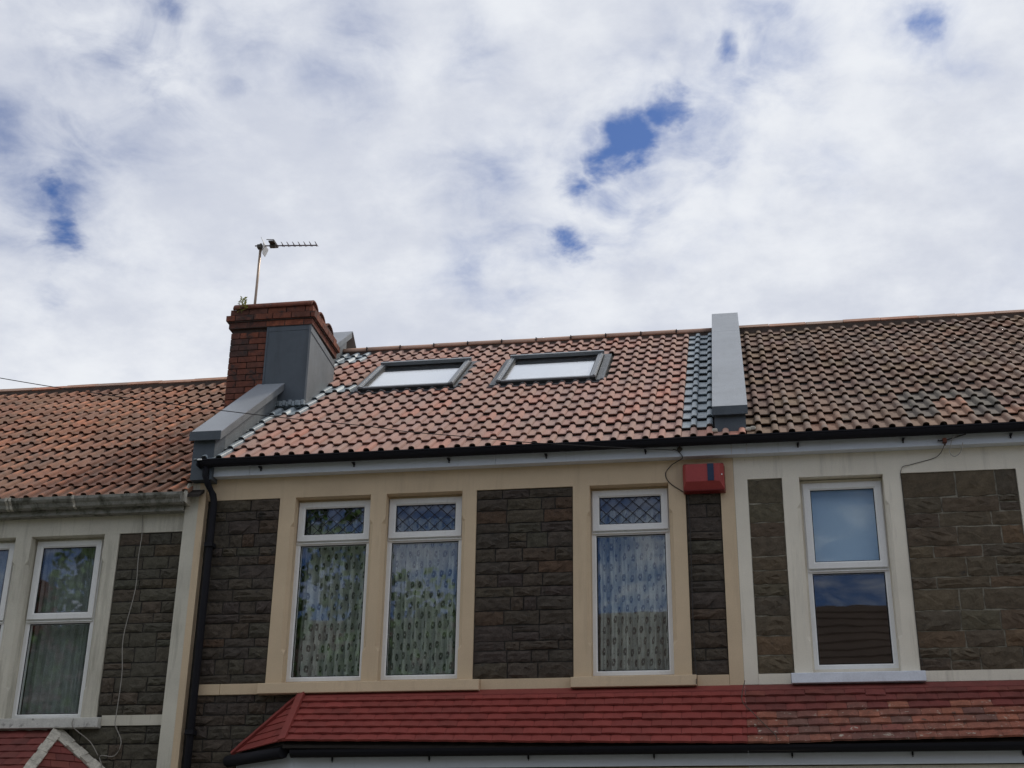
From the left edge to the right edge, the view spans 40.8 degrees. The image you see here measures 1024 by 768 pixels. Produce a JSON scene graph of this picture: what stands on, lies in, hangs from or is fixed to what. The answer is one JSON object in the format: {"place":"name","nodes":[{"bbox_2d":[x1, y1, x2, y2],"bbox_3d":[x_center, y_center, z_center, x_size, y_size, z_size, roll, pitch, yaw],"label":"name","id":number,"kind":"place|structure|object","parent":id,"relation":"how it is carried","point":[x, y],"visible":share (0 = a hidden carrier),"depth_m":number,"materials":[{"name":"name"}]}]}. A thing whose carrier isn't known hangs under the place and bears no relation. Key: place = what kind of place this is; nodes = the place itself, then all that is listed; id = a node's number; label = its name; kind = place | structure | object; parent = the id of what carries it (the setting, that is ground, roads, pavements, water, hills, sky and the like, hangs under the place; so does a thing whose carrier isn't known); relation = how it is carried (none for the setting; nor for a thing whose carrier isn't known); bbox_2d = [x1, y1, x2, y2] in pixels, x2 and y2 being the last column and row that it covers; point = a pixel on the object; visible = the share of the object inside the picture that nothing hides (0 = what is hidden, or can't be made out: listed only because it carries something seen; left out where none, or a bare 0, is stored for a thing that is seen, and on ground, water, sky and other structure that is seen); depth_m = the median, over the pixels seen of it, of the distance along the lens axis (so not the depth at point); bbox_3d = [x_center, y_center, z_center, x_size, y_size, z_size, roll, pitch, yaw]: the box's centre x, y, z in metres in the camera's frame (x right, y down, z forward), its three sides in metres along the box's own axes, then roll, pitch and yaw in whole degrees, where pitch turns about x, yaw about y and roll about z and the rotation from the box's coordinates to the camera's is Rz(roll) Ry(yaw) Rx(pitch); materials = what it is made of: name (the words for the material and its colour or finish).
{"place":"outdoors","nodes":[
{"label":"outdoors","id":0,"kind":"place"},
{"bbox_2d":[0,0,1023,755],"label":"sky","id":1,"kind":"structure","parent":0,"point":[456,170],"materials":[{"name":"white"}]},
{"bbox_3d":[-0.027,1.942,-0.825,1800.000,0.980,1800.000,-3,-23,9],"label":"ground","id":2,"kind":"structure","parent":0,"visible":0},
{"bbox_2d":[0,377,226,767],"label":"terraced house","id":3,"kind":"structure","parent":2,"relation":"on","point":[102,474],"depth_m":13.41,"materials":[{"name":"brown tile"}]},
{"bbox_2d":[0,550,8,601],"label":"net curtain","id":4,"kind":"object","parent":3,"relation":"hanging from","point":[3,558],"visible":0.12,"depth_m":13.84,"materials":[{"name":"white fabric"}]},
{"bbox_2d":[0,542,14,645],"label":"window frame","id":5,"kind":"structure","parent":3,"relation":"in","point":[3,546],"depth_m":13.56,"materials":[{"name":"white plastic"}]},
{"bbox_2d":[11,539,103,717],"bbox_3d":[-4.369,2.357,13.324,0.702,1.738,0.094,-3,-23,9],"label":"window frame","id":6,"kind":"structure","parent":3,"relation":"in","point":[84,617],"depth_m":13.34,"materials":[{"name":"white plastic"}]},
{"bbox_2d":[22,547,95,713],"bbox_3d":[-4.344,2.423,13.453,0.688,1.750,0.052,-3,-23,9],"label":"net curtain","id":7,"kind":"object","parent":3,"relation":"hanging from","point":[55,670],"visible":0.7,"depth_m":13.43,"materials":[{"name":"white fabric"}]},
{"bbox_2d":[72,514,142,767],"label":"pale cable","id":8,"kind":"object","parent":3,"relation":"hanging from","point":[122,661],"visible":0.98,"depth_m":12.87,"materials":[{"name":"white plastic"}]},
{"bbox_2d":[170,300,755,767],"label":"terraced house","id":9,"kind":"structure","parent":2,"relation":"on","point":[526,684],"depth_m":12.88,"materials":[{"name":"tile"}]},
{"bbox_2d":[236,296,247,312],"bbox_3d":[-3.112,-0.923,15.931,0.156,0.198,0.107,-3,-23,9],"label":"weed","id":10,"kind":"object","parent":9,"relation":"on","point":[245,300],"visible":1,"depth_m":15.93,"materials":[{"name":"green plant"}]},
{"bbox_2d":[254,237,317,303],"bbox_3d":[-2.728,-1.265,16.457,0.783,1.130,0.205,-3,-23,9],"label":"tv aerial","id":11,"kind":"object","parent":9,"relation":"attached to","point":[262,249],"visible":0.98,"depth_m":16.60,"materials":[{"name":"metal"}]},
{"bbox_2d":[286,500,370,681],"bbox_3d":[-1.711,1.941,13.025,0.733,1.734,0.094,-3,-23,9],"label":"window frame","id":12,"kind":"structure","parent":9,"relation":"in","point":[346,539],"depth_m":13.16,"materials":[{"name":"white plastic"}]},
{"bbox_2d":[296,520,365,676],"bbox_3d":[-1.682,2.076,13.124,0.698,1.600,0.117,-3,-23,9],"label":"lace curtain","id":13,"kind":"object","parent":9,"relation":"hanging from","point":[316,598],"visible":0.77,"depth_m":13.11,"materials":[{"name":"white fabric"}]},
{"bbox_2d":[1,378,669,449],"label":"overhead cable","id":14,"kind":"object","parent":9,"relation":"attached to","point":[337,423],"visible":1,"depth_m":12.77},
{"bbox_2d":[381,496,461,679],"bbox_3d":[-0.826,1.895,12.887,0.728,1.734,0.094,-3,-23,9],"label":"window frame","id":15,"kind":"structure","parent":9,"relation":"in","point":[430,536],"depth_m":13.02,"materials":[{"name":"white plastic"}]},
{"bbox_2d":[388,517,457,674],"bbox_3d":[-0.799,2.030,12.985,0.708,1.600,0.104,-3,-23,9],"label":"lace curtain","id":16,"kind":"object","parent":9,"relation":"hanging from","point":[435,634],"visible":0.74,"depth_m":12.97,"materials":[{"name":"white fabric"}]},
{"bbox_2d":[591,488,673,675],"bbox_3d":[1.095,1.794,12.586,0.721,1.734,0.094,-3,-23,9],"label":"window frame","id":17,"kind":"structure","parent":9,"relation":"in","point":[662,528],"depth_m":12.72,"materials":[{"name":"white plastic"}]},
{"bbox_2d":[597,509,668,670],"bbox_3d":[1.125,1.929,12.685,0.707,1.600,0.119,-3,-23,9],"label":"lace curtain","id":18,"kind":"object","parent":9,"relation":"hanging from","point":[650,592],"visible":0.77,"depth_m":12.67,"materials":[{"name":"white fabric"}]},
{"bbox_2d":[665,449,696,683],"bbox_3d":[1.506,1.614,12.356,0.218,2.155,0.130,-3,-23,9],"label":"alarm cable","id":19,"kind":"object","parent":9,"relation":"attached to","point":[691,558],"visible":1,"depth_m":12.42,"materials":[{"name":"white plastic"}]},
{"bbox_2d":[683,463,725,494],"bbox_3d":[1.758,0.859,12.629,0.385,0.267,0.142,-3,-23,9],"label":"alarm box","id":20,"kind":"object","parent":9,"relation":"attached to","point":[707,478],"visible":1,"depth_m":12.58,"materials":[{"name":"red plastic"}]},
{"bbox_2d":[731,309,1023,767],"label":"terraced house","id":21,"kind":"structure","parent":2,"relation":"on","point":[837,674],"depth_m":12.29,"materials":[{"name":"brown tile"}]},
{"bbox_2d":[741,680,776,739],"bbox_3d":[2.032,2.709,11.448,0.081,0.582,0.475,9,-24,-18],"label":"roof wire","id":22,"kind":"object","parent":21,"relation":"attached to","point":[754,714],"visible":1,"depth_m":11.45,"materials":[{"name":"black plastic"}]},
{"bbox_2d":[811,489,878,561],"bbox_3d":[3.018,1.312,12.524,0.670,0.860,0.003,-3,-23,9],"label":"roller blind","id":23,"kind":"object","parent":21,"relation":"attached to","point":[844,524],"visible":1,"depth_m":12.53,"materials":[{"name":"white fabric"}]},
{"bbox_2d":[801,481,898,669],"bbox_3d":[3.000,1.691,12.289,0.713,1.706,0.094,-3,-23,9],"label":"window frame","id":24,"kind":"structure","parent":21,"relation":"in","point":[881,566],"depth_m":12.29,"materials":[{"name":"white plastic"}]},
{"bbox_2d":[900,446,943,664],"bbox_3d":[3.689,1.492,12.071,0.410,1.953,0.086,-9,-25,22],"label":"slack wire","id":25,"kind":"object","parent":21,"relation":"attached to","point":[908,545],"visible":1,"depth_m":12.15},
{"bbox_2d":[937,434,965,445],"bbox_3d":[3.938,0.500,12.334,0.251,0.100,0.040,-3,-23,9],"label":"hook bracket","id":26,"kind":"object","parent":21,"relation":"attached to","point":[944,441],"visible":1,"depth_m":12.33,"materials":[{"name":"red metal"}]},
{"bbox_2d":[949,435,962,456],"bbox_3d":[3.962,0.547,12.288,0.137,0.220,0.029,2,-23,-3],"label":"wire loop","id":27,"kind":"object","parent":26,"relation":"hanging from","point":[950,447],"visible":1,"depth_m":12.27,"materials":[{"name":"grey plastic"}]}
]}

